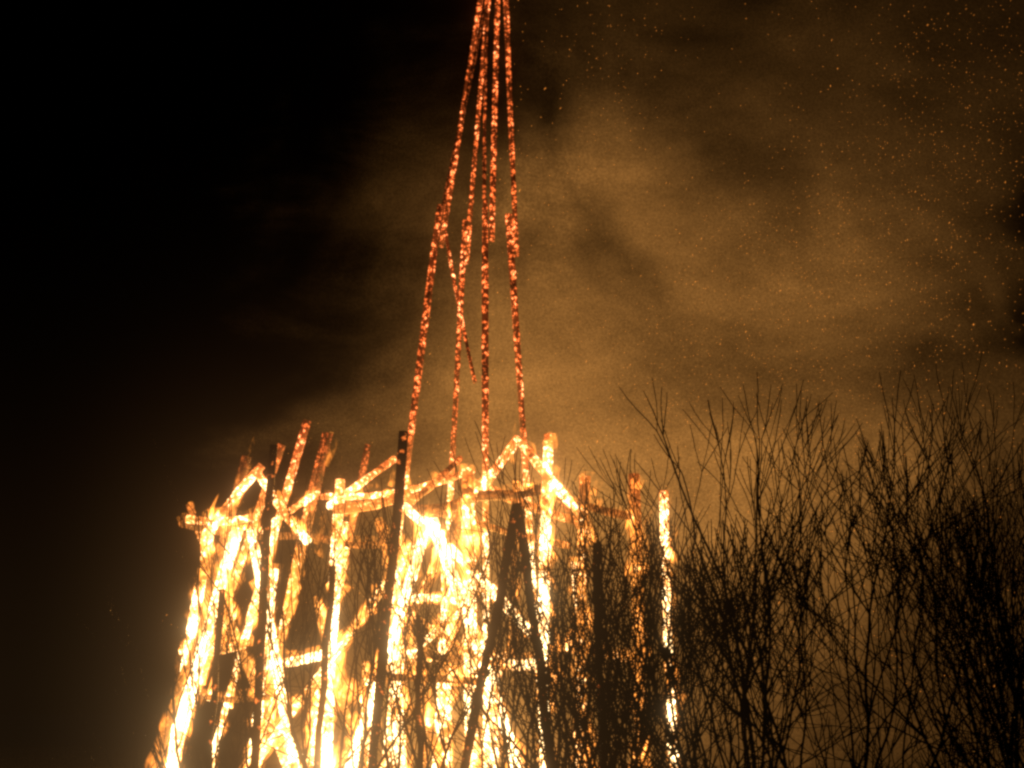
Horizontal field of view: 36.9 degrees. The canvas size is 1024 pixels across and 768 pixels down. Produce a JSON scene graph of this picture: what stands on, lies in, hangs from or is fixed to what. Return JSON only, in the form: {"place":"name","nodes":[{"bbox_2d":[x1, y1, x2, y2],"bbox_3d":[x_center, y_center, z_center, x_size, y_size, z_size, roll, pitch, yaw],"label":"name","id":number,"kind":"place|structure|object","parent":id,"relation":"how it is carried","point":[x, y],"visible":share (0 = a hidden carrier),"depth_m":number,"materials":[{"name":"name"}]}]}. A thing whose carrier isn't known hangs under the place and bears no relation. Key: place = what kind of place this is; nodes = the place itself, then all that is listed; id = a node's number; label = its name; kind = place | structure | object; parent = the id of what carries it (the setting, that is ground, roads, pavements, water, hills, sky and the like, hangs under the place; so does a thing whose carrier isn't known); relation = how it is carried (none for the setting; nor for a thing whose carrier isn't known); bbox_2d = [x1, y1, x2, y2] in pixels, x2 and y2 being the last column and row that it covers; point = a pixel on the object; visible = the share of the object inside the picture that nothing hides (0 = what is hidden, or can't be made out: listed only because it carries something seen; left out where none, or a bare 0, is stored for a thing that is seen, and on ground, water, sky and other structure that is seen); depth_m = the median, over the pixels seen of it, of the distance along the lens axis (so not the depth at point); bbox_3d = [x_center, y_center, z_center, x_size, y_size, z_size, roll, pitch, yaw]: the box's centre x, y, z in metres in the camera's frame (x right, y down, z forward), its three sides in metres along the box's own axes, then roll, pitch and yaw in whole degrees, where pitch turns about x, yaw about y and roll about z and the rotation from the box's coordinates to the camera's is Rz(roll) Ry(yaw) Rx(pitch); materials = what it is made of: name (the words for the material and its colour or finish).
{"place":"outdoors","nodes":[
{"label":"outdoors","id":0,"kind":"place"},
{"bbox_2d":[0,715,1023,767],"bbox_3d":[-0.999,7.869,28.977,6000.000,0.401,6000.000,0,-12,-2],"label":"ground","id":1,"kind":"structure","parent":0,"point":[44,741],"depth_m":88.38,"materials":[{"name":"black plant"}]},
{"bbox_2d":[84,554,374,767],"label":"bare tree","id":2,"kind":"object","parent":1,"relation":"on","point":[218,741],"visible":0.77,"depth_m":10.42,"materials":[{"name":"brown plant"}]},
{"bbox_2d":[54,423,517,767],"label":"bare tree","id":3,"kind":"object","parent":1,"relation":"on","point":[198,706],"visible":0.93,"depth_m":9.18,"materials":[{"name":"brown plant"}]},
{"bbox_2d":[136,447,510,767],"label":"bare tree","id":4,"kind":"object","parent":1,"relation":"on","point":[242,674],"visible":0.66,"depth_m":10.87,"materials":[{"name":"brown plant"}]},
{"bbox_2d":[180,455,503,767],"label":"bare tree","id":5,"kind":"object","parent":1,"relation":"on","point":[289,714],"visible":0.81,"depth_m":9.69,"materials":[{"name":"brown plant"}]},
{"bbox_2d":[206,430,605,767],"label":"wooden poles","id":6,"kind":"object","parent":1,"relation":"on","point":[401,466],"visible":0.5,"depth_m":25.16,"materials":[{"name":"black"}]},
{"bbox_2d":[149,0,678,767],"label":"burning wooden structure","id":7,"kind":"object","parent":1,"relation":"on","point":[477,490],"visible":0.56,"depth_m":29.72,"materials":[{"name":"orange wood"}]},
{"bbox_2d":[304,470,612,767],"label":"bare tree","id":8,"kind":"object","parent":1,"relation":"on","point":[423,735],"visible":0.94,"depth_m":8.96,"materials":[{"name":"brown plant"}]},
{"bbox_2d":[307,513,666,767],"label":"bare tree","id":9,"kind":"object","parent":1,"relation":"on","point":[454,690],"visible":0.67,"depth_m":9.96,"materials":[{"name":"brown plant"}]},
{"bbox_2d":[402,420,801,767],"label":"bare tree","id":10,"kind":"object","parent":1,"relation":"on","point":[538,764],"visible":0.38,"depth_m":11.18,"materials":[{"name":"brown plant"}]},
{"bbox_2d":[448,483,832,767],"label":"bare tree","id":11,"kind":"object","parent":1,"relation":"on","point":[618,743],"visible":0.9,"depth_m":9.20,"materials":[{"name":"black plant"}]},
{"bbox_2d":[510,370,1023,767],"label":"bare tree","id":12,"kind":"object","parent":1,"relation":"on","point":[742,701],"visible":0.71,"depth_m":9.66,"materials":[{"name":"black plant"}]},
{"bbox_2d":[629,398,1023,767],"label":"bare tree","id":13,"kind":"object","parent":1,"relation":"on","point":[762,685],"visible":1,"depth_m":8.78,"materials":[{"name":"black plant"}]},
{"bbox_2d":[751,403,1023,767],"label":"bare tree","id":14,"kind":"object","parent":1,"relation":"on","point":[994,618],"visible":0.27,"depth_m":12.93,"materials":[{"name":"black plant"}]},
{"bbox_2d":[766,354,1023,767],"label":"bare tree","id":15,"kind":"object","parent":1,"relation":"on","point":[1011,759],"visible":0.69,"depth_m":10.79,"materials":[{"name":"black plant"}]},
{"bbox_2d":[0,0,1023,714],"label":"sky","id":16,"kind":"structure","parent":0,"point":[217,217],"materials":[{"name":"black"}]},
{"bbox_2d":[171,1,1021,692],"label":"airborne sparks","id":17,"kind":"object","parent":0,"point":[789,337],"visible":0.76,"depth_m":34.32}
]}

